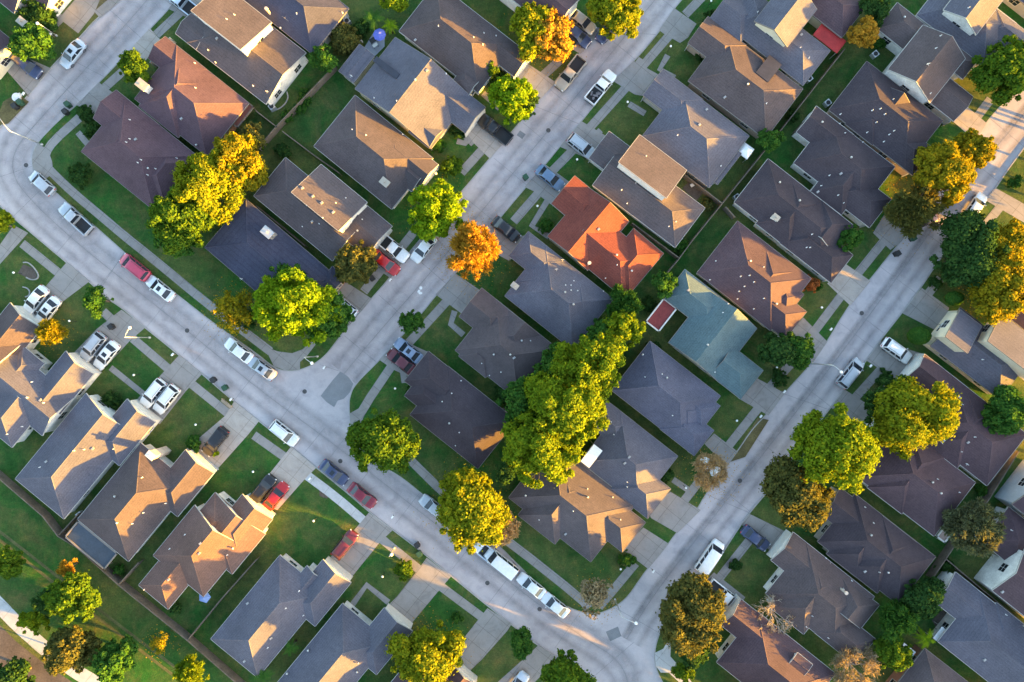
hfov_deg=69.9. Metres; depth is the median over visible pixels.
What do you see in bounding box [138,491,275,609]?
house
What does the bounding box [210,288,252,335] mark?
tree
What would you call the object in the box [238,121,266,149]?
tree
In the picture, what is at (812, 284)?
shrub
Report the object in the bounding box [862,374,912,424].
tree
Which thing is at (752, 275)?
house
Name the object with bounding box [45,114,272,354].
sidewalk
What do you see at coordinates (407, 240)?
sidewalk
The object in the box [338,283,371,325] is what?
driveway
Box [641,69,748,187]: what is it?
house
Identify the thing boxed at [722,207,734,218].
fence
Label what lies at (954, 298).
topiary
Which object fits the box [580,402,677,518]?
house
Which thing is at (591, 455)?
awning
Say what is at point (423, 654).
tree
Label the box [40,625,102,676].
tree
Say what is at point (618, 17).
tree
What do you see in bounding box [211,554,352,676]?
house
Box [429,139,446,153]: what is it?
shrub
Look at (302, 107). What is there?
shrub
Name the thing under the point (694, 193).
patio
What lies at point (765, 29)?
house
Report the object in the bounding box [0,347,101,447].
house
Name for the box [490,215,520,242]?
parked car
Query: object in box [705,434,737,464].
driveway
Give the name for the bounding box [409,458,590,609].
sidewalk
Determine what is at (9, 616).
path
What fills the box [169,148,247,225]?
tree
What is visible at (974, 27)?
house
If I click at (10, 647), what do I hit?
dry ground
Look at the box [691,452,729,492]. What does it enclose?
tree
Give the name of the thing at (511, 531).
tree
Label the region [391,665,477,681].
house
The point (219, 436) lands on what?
parked suv
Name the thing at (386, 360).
driveway
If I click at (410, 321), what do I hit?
tree
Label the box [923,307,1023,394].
house
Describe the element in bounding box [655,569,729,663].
tree
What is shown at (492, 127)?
pickup truck
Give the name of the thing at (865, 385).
sidewalk
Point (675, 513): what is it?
driveway
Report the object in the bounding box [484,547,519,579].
passenger van
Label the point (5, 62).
window
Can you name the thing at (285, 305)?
tree
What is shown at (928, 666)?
house
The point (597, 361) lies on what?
tree
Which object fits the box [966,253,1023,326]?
tree
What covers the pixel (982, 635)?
house
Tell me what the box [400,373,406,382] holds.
walkway
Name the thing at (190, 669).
tree
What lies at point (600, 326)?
tree
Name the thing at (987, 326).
window
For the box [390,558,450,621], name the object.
driveway
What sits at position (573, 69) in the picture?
pickup truck
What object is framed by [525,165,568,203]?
driveway
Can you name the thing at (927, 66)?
house
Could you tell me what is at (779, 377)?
shrub
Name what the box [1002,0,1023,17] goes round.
house
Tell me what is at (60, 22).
sidewalk
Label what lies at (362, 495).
parked car
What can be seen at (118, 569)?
shrub
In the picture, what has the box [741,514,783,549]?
driveway
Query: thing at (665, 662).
sidewalk
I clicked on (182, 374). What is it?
driveway
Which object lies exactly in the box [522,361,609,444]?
tree
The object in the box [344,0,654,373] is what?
road joint
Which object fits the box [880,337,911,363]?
parked suv
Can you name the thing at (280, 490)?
parked car
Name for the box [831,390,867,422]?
driveway
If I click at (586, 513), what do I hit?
house
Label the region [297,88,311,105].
shrub
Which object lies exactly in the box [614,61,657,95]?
driveway
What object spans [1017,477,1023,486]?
window
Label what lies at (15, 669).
tree
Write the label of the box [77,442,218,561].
house
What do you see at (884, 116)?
house
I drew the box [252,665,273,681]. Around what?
tree
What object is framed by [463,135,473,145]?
sidewalk
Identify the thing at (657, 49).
sidewalk
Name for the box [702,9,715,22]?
shrub
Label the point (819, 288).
shrub
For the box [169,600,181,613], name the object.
shrub
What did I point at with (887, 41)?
window
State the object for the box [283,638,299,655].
tree
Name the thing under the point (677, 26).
driveway
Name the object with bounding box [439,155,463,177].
shrub
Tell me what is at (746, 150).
gazebo
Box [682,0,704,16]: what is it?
sidewalk
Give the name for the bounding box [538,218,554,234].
shrub
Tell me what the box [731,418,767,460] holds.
dry ground
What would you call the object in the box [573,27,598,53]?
driveway
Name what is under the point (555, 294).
house
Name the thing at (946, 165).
tree
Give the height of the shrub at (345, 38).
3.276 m
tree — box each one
[0,209,15,233]
[0,544,25,580]
[0,655,35,681]
[6,22,56,61]
[15,609,50,635]
[30,588,51,618]
[33,318,69,346]
[40,571,101,624]
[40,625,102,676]
[56,558,77,575]
[81,284,113,319]
[88,634,138,681]
[116,47,151,82]
[144,184,219,256]
[149,630,169,654]
[152,221,197,258]
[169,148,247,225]
[171,654,209,681]
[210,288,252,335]
[212,130,268,192]
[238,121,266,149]
[251,266,345,347]
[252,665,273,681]
[267,262,307,291]
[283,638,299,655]
[306,43,339,72]
[306,291,355,345]
[334,239,379,284]
[345,407,421,474]
[363,8,384,32]
[378,0,408,12]
[381,20,398,33]
[384,620,468,681]
[397,309,425,334]
[407,178,468,242]
[435,464,515,555]
[446,219,501,280]
[487,60,499,76]
[487,73,538,124]
[492,506,521,546]
[495,460,518,485]
[496,373,537,427]
[499,409,585,489]
[509,1,557,62]
[510,625,533,660]
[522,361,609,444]
[524,96,538,115]
[532,341,558,376]
[533,6,575,62]
[539,648,596,681]
[548,332,627,397]
[579,318,613,344]
[580,577,614,619]
[585,0,643,40]
[602,308,646,348]
[605,283,645,317]
[651,269,678,299]
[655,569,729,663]
[670,661,695,681]
[680,643,710,670]
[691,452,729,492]
[751,594,794,634]
[755,128,786,153]
[757,331,797,368]
[758,452,835,532]
[787,332,815,370]
[787,401,882,494]
[828,643,883,681]
[836,223,863,251]
[845,15,879,48]
[858,0,890,27]
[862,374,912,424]
[866,375,962,461]
[872,636,913,671]
[877,598,920,644]
[882,183,945,238]
[899,575,946,619]
[912,139,977,208]
[913,626,935,648]
[929,209,1012,289]
[939,496,1006,558]
[952,127,998,168]
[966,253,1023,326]
[969,34,1023,105]
[981,217,1023,261]
[981,385,1023,436]
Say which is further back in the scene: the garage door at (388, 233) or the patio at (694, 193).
the patio at (694, 193)
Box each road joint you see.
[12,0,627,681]
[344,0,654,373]
[627,114,1023,638]
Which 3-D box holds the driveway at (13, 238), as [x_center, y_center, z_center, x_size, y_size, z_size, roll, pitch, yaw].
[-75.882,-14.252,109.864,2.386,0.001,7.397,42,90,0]
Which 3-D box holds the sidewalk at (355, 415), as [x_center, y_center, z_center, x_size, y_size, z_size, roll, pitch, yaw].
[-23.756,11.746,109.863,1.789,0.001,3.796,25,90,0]
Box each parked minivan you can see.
[119,253,151,281]
[338,293,358,316]
[835,357,864,388]
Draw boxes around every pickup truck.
[58,202,94,235]
[168,0,195,15]
[379,235,409,262]
[468,543,493,563]
[477,113,513,146]
[554,54,586,91]
[584,69,616,105]
[709,577,736,606]
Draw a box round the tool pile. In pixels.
[590,91,600,99]
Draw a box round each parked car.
[23,284,49,313]
[28,170,56,196]
[36,295,61,320]
[59,38,86,69]
[93,340,120,370]
[145,275,175,301]
[224,337,254,363]
[247,356,277,380]
[262,481,289,510]
[318,459,349,485]
[347,482,377,508]
[372,249,400,276]
[386,348,415,374]
[393,337,423,363]
[410,237,437,263]
[419,494,441,516]
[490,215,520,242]
[511,670,529,681]
[516,572,546,599]
[534,164,564,190]
[541,591,570,618]
[568,25,591,48]
[569,9,596,34]
[595,25,612,44]
[740,524,770,551]
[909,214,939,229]
[963,192,986,211]
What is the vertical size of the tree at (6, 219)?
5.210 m
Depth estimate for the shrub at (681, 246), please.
108.63 m
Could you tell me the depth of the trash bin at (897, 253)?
108.96 m
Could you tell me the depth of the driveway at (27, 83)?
109.86 m
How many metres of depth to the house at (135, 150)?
106.15 m
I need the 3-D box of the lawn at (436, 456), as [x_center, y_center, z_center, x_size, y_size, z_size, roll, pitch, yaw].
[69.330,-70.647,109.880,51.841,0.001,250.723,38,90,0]
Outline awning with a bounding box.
[581,441,601,467]
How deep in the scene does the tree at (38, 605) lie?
105.28 m
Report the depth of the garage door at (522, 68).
108.66 m
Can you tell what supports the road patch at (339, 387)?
on the road
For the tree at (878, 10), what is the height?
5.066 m
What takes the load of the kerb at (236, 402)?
on the road
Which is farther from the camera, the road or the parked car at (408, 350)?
the road
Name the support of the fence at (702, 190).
on the lawn at (436, 456)
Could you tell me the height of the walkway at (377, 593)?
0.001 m
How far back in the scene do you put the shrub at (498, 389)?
108.30 m
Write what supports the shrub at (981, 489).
on the lawn at (750, 578)
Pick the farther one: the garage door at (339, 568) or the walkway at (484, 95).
the walkway at (484, 95)
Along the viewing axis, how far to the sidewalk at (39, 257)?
109.87 m
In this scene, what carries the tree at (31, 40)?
on the lawn at (298, 534)
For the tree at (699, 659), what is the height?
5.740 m
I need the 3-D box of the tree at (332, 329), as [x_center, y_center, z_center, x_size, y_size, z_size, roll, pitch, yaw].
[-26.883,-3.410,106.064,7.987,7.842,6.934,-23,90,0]
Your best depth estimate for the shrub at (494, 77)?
108.66 m
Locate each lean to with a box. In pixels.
[64,521,117,569]
[813,24,845,58]
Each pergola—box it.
[233,104,256,128]
[935,530,949,542]
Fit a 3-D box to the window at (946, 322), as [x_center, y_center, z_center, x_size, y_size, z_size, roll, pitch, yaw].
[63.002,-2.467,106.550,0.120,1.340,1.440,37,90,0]
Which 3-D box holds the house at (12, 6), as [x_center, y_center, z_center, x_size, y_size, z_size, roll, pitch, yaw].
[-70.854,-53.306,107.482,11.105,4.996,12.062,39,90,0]
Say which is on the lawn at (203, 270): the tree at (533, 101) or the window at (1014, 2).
the tree at (533, 101)
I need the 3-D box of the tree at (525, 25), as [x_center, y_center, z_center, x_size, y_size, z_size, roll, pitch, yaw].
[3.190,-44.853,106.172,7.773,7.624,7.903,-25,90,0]
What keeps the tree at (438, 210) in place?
on the lawn at (203, 270)
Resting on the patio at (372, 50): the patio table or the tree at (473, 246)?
the patio table
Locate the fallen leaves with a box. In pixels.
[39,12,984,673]
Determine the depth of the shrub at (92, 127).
108.22 m
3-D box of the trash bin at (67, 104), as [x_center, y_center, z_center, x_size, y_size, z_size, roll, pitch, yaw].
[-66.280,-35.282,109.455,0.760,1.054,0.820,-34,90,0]
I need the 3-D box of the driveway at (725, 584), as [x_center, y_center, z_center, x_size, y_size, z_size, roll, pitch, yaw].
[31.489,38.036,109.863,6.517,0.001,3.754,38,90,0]
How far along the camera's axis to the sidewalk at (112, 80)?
109.87 m
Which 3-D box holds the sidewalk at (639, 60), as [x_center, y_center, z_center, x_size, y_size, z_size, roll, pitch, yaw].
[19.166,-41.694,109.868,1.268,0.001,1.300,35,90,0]
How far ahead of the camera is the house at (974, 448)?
106.27 m
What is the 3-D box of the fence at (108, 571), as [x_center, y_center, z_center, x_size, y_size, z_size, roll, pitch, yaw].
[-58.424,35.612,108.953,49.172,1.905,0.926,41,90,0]
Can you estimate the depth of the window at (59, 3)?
108.51 m
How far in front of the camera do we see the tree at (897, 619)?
104.43 m
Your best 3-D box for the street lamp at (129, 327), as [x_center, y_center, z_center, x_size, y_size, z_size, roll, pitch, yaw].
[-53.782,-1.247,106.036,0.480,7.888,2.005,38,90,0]
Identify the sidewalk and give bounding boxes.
[20,240,59,274]
[32,144,52,177]
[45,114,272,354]
[47,14,62,32]
[95,0,119,17]
[102,68,123,88]
[102,309,113,319]
[130,336,169,370]
[153,12,182,37]
[189,382,228,415]
[251,432,285,458]
[265,342,314,369]
[305,473,365,522]
[350,408,363,424]
[359,365,393,422]
[361,269,383,293]
[380,537,420,571]
[399,230,415,248]
[406,300,448,344]
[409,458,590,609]
[439,584,482,618]
[461,148,483,175]
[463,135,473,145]
[510,192,540,223]
[541,60,562,76]
[550,150,575,172]
[587,86,627,128]
[600,563,637,609]
[636,57,645,65]
[643,34,671,67]
[655,643,690,681]
[681,480,699,501]
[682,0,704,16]
[717,538,751,579]
[726,407,760,447]
[767,363,792,387]
[813,293,843,332]
[852,367,881,398]
[855,240,885,274]
[925,276,942,294]
[975,97,992,117]
[983,206,1002,222]
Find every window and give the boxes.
[0,56,10,66]
[53,0,64,8]
[57,411,68,419]
[225,497,234,505]
[274,88,282,98]
[294,63,301,73]
[722,641,728,651]
[770,574,777,582]
[820,524,828,532]
[882,36,890,44]
[900,84,909,91]
[923,102,933,109]
[938,621,948,628]
[940,320,950,327]
[982,324,990,331]
[997,562,1008,572]
[1008,0,1019,6]
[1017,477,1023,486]
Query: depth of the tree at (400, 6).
106.43 m
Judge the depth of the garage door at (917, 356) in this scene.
108.70 m
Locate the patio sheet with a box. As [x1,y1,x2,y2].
[925,622,944,641]
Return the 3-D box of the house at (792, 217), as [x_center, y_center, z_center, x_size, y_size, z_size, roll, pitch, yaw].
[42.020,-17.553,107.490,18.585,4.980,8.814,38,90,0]
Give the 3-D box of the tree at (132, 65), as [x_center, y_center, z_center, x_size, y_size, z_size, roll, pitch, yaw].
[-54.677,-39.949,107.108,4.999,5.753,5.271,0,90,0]
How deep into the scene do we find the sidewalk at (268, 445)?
109.87 m
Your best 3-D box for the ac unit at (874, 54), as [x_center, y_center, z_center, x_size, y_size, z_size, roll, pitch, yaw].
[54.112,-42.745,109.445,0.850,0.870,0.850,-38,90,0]
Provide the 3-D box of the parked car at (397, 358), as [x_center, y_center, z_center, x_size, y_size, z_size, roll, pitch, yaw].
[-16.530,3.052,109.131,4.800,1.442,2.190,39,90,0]
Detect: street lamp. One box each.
[0,119,43,145]
[36,22,57,36]
[124,326,150,338]
[614,598,637,624]
[811,363,842,373]
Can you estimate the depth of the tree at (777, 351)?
104.74 m
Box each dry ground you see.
[0,96,28,124]
[0,626,70,681]
[18,264,36,278]
[93,0,106,14]
[319,484,327,498]
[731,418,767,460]
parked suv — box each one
[10,55,43,79]
[79,331,107,361]
[140,377,167,408]
[153,383,180,414]
[201,426,229,456]
[249,473,276,502]
[268,419,299,446]
[330,529,358,560]
[566,132,594,159]
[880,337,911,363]
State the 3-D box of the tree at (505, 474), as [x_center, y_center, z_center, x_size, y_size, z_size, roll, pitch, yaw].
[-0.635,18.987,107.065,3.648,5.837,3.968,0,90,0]
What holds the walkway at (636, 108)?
on the lawn at (436, 456)
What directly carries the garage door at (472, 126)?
in the house at (426, 101)
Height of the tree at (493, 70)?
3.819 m
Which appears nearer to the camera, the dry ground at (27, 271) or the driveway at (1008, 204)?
the driveway at (1008, 204)
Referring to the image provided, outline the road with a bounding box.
[0,0,1023,681]
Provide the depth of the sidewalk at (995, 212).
109.87 m
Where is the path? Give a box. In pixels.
[0,596,99,681]
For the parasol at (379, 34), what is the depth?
107.43 m
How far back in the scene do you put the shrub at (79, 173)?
108.25 m
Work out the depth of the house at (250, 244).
106.75 m
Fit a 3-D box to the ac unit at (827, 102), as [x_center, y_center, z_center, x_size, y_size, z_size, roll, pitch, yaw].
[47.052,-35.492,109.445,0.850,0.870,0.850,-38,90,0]
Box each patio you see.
[365,34,384,55]
[682,179,706,200]
[932,610,945,625]
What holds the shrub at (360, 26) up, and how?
on the lawn at (203, 270)
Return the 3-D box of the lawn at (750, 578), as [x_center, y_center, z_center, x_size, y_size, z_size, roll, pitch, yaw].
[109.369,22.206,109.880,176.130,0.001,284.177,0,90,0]
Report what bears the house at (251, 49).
on the lawn at (203, 270)
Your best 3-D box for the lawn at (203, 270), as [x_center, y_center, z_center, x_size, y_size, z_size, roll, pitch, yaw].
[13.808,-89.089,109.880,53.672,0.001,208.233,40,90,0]
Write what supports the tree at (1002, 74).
on the lawn at (436, 456)
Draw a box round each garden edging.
[23,262,38,279]
[271,92,288,111]
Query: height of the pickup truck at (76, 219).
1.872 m
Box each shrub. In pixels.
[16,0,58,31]
[67,161,92,189]
[75,104,93,122]
[82,120,101,138]
[100,389,122,410]
[113,563,124,574]
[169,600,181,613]
[184,434,200,453]
[236,310,256,329]
[272,142,291,158]
[279,108,293,122]
[293,103,306,115]
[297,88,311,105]
[329,22,363,55]
[351,18,371,39]
[393,558,412,581]
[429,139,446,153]
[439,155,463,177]
[450,124,465,138]
[450,611,464,624]
[489,71,505,85]
[493,384,507,409]
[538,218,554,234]
[617,549,636,568]
[642,295,656,312]
[645,341,661,348]
[660,468,674,483]
[672,239,690,255]
[695,53,704,63]
[700,197,713,209]
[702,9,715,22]
[728,558,742,570]
[771,368,789,387]
[786,108,799,122]
[802,274,819,292]
[815,283,823,290]
[873,38,886,49]
[875,367,893,384]
[928,275,943,290]
[933,558,954,573]
[974,483,987,496]
[1007,175,1021,187]
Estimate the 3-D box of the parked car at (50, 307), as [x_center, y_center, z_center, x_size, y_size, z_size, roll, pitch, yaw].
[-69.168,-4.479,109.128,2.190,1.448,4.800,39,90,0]
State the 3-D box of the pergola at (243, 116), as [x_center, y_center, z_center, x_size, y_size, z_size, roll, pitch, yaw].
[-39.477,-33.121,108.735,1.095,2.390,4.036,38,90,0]
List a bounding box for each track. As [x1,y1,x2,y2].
[0,530,174,667]
[0,539,175,678]
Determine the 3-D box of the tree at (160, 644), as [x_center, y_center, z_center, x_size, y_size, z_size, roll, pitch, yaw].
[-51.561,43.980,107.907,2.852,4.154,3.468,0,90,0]
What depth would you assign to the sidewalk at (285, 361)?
109.86 m
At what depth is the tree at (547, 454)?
100.08 m
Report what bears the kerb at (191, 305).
on the road
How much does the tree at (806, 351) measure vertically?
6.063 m
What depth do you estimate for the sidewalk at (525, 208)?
109.87 m
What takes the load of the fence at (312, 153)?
on the lawn at (203, 270)
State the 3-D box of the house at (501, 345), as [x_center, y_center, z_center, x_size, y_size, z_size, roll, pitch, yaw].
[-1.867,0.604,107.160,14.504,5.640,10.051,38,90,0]
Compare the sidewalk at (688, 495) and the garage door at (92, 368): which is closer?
the garage door at (92, 368)
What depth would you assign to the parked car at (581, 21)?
108.76 m
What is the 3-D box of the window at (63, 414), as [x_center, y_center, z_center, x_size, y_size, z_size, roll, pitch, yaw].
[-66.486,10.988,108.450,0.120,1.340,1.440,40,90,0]
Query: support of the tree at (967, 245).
on the lawn at (750, 578)
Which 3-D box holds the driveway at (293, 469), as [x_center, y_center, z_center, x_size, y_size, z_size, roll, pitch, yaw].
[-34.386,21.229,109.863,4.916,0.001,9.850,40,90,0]
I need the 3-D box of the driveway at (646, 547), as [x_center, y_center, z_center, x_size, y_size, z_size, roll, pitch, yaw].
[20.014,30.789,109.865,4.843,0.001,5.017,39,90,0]
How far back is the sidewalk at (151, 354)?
109.87 m
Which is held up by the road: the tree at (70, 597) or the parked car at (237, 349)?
the parked car at (237, 349)
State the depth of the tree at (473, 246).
103.65 m
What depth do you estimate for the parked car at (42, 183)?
108.81 m
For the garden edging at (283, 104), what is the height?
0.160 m
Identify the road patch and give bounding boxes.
[321,372,352,406]
[517,131,525,138]
[606,627,620,640]
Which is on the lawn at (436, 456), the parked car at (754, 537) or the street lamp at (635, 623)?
the street lamp at (635, 623)
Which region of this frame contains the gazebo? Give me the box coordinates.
[739,143,753,162]
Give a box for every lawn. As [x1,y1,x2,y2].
[0,0,546,681]
[39,0,602,369]
[350,0,1023,611]
[655,150,1023,681]
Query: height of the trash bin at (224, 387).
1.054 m
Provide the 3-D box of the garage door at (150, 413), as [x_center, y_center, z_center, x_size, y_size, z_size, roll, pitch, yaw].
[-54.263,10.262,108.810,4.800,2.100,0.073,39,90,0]
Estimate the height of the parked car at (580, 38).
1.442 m
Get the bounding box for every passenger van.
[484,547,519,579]
[694,538,724,574]
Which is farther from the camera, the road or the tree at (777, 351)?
the road
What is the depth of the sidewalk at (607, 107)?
109.87 m
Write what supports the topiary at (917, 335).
on the lawn at (750, 578)
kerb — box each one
[0,16,556,657]
[32,8,579,370]
[349,0,1001,613]
[654,148,1023,681]
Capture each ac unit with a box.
[268,104,276,111]
[344,17,351,24]
[822,99,831,107]
[869,50,878,59]
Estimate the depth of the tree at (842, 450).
99.13 m
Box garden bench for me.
[221,398,232,408]
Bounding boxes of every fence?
[0,470,245,681]
[59,512,82,534]
[119,559,143,583]
[188,556,259,639]
[255,110,279,129]
[255,205,306,246]
[259,67,337,150]
[282,131,340,174]
[630,223,677,258]
[667,49,844,271]
[682,174,721,205]
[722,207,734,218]
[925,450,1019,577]
[939,555,1023,622]
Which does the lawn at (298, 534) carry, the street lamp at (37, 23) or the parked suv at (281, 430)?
the street lamp at (37, 23)
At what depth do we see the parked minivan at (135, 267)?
108.48 m
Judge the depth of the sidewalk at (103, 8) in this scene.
109.87 m
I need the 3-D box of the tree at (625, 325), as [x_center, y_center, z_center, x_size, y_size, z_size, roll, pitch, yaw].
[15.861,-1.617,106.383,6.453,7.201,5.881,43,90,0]
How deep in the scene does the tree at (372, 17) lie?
106.83 m
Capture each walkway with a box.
[76,131,88,144]
[109,365,144,399]
[350,582,389,605]
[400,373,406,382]
[448,310,464,336]
[456,138,467,145]
[481,91,497,110]
[529,200,548,238]
[627,101,645,115]
[657,54,675,76]
[672,477,688,491]
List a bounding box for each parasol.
[199,593,210,602]
[373,28,385,40]
[699,457,709,469]
[710,467,720,476]
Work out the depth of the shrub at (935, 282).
108.98 m
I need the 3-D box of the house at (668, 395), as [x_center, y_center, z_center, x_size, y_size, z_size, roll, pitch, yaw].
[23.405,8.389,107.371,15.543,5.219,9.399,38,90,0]
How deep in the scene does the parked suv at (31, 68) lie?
108.60 m
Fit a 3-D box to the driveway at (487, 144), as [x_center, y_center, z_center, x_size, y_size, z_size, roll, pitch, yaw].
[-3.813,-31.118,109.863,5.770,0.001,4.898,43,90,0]
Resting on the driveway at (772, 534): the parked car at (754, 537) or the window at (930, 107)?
the parked car at (754, 537)
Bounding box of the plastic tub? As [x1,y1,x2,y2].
[12,93,21,100]
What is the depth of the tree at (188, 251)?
105.03 m
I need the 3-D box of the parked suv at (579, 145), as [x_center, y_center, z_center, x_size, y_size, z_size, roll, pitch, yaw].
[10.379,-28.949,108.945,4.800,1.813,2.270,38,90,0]
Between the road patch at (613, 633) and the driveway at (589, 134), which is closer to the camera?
the driveway at (589, 134)
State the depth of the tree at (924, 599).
104.71 m
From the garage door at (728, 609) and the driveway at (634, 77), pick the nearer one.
the garage door at (728, 609)
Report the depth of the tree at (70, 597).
103.83 m
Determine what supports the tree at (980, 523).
on the lawn at (750, 578)
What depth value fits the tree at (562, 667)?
104.62 m
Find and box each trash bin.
[10,102,19,110]
[15,98,25,106]
[61,107,70,115]
[63,100,72,108]
[107,323,115,329]
[209,376,216,382]
[221,384,228,390]
[369,275,375,281]
[414,541,420,548]
[416,550,422,557]
[522,173,528,180]
[892,250,901,256]
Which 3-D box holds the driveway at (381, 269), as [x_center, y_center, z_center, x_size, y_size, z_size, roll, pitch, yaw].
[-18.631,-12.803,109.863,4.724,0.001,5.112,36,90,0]
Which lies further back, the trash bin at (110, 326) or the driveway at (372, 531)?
the driveway at (372, 531)
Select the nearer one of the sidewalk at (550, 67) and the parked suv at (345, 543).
the parked suv at (345, 543)
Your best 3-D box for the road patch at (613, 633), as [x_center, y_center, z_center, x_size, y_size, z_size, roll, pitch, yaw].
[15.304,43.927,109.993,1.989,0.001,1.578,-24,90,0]
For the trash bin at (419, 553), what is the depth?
108.81 m
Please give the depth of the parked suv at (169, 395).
108.51 m
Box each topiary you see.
[906,326,931,345]
[944,291,964,305]
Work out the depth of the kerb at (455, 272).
109.87 m
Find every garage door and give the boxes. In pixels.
[16,306,40,326]
[70,352,101,373]
[130,399,161,420]
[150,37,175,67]
[188,450,218,471]
[246,493,275,515]
[325,556,352,580]
[375,230,391,248]
[386,603,412,628]
[423,165,439,184]
[459,665,477,681]
[465,109,485,136]
[513,60,530,78]
[722,594,739,620]
[766,529,790,557]
[900,353,922,375]
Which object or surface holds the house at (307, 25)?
on the lawn at (203, 270)
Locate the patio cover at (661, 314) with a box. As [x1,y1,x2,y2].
[645,299,676,331]
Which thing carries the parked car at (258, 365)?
on the road
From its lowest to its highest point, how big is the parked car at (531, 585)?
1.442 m
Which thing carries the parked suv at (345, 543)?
on the driveway at (372, 531)
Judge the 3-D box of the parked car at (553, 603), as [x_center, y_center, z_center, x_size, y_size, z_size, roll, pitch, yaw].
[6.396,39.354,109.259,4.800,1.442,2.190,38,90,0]
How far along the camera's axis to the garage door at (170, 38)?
108.67 m
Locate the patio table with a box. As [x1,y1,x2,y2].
[369,37,377,44]
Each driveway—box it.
[0,227,27,262]
[7,60,50,94]
[34,263,88,314]
[59,0,98,32]
[75,310,144,370]
[76,83,111,112]
[129,28,159,59]
[139,355,201,423]
[169,0,201,16]
[186,401,258,467]
[261,447,315,509]
[331,513,391,575]
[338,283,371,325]
[377,236,400,277]
[380,344,426,375]
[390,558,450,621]
[436,274,478,312]
[460,608,510,669]
[468,124,501,157]
[489,226,524,259]
[498,645,555,681]
[518,64,554,97]
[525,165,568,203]
[560,122,604,155]
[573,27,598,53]
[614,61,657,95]
[624,528,667,567]
[650,492,699,532]
[659,8,695,42]
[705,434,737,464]
[707,573,744,607]
[740,379,784,414]
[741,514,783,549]
[793,318,826,362]
[827,265,869,305]
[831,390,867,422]
[867,341,917,377]
[873,216,904,249]
[903,288,948,328]
[954,108,985,134]
[987,188,1023,221]
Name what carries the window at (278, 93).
in the house at (251, 49)
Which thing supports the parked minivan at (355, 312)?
on the driveway at (358, 299)
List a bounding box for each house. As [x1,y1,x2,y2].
[0,0,70,26]
[0,30,13,79]
[0,302,42,362]
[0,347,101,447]
[15,393,161,518]
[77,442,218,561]
[81,90,193,206]
[134,36,249,154]
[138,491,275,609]
[175,0,307,104]
[205,199,344,290]
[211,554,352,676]
[244,0,348,52]
[254,157,392,260]
[278,601,412,681]
[314,95,439,208]
[338,37,485,149]
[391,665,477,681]
[399,0,530,95]
[404,351,511,468]
[455,288,550,389]
[500,0,578,20]
[505,231,612,345]
[508,462,645,561]
[547,176,663,291]
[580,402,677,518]
[588,131,704,247]
[613,341,720,455]
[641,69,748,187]
[664,269,763,398]
[685,16,802,137]
[696,221,811,336]
[710,0,830,85]
[715,594,834,681]
[732,158,852,282]
[763,529,879,664]
[791,106,894,227]
[808,0,863,37]
[814,486,935,601]
[827,61,942,176]
[862,419,975,535]
[878,2,974,126]
[885,644,967,681]
[900,353,1023,485]
[915,0,1023,69]
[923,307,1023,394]
[933,571,1023,681]
[974,506,1023,617]
[994,460,1023,517]
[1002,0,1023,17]
[1010,312,1023,329]
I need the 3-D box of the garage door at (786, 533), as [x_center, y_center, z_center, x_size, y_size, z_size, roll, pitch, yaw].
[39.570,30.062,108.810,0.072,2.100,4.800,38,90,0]
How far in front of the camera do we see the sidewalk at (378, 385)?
109.87 m
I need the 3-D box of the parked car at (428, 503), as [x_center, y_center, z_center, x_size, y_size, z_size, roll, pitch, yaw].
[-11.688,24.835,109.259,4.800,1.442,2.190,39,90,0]
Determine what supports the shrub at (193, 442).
on the lawn at (298, 534)
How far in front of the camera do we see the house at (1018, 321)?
106.89 m
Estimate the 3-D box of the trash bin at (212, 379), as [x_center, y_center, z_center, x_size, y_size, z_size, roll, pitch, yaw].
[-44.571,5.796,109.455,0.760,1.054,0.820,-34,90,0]
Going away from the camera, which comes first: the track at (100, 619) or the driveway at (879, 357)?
the driveway at (879, 357)
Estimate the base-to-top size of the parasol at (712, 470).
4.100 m
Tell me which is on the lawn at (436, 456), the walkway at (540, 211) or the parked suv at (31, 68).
the walkway at (540, 211)
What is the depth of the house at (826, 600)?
106.29 m

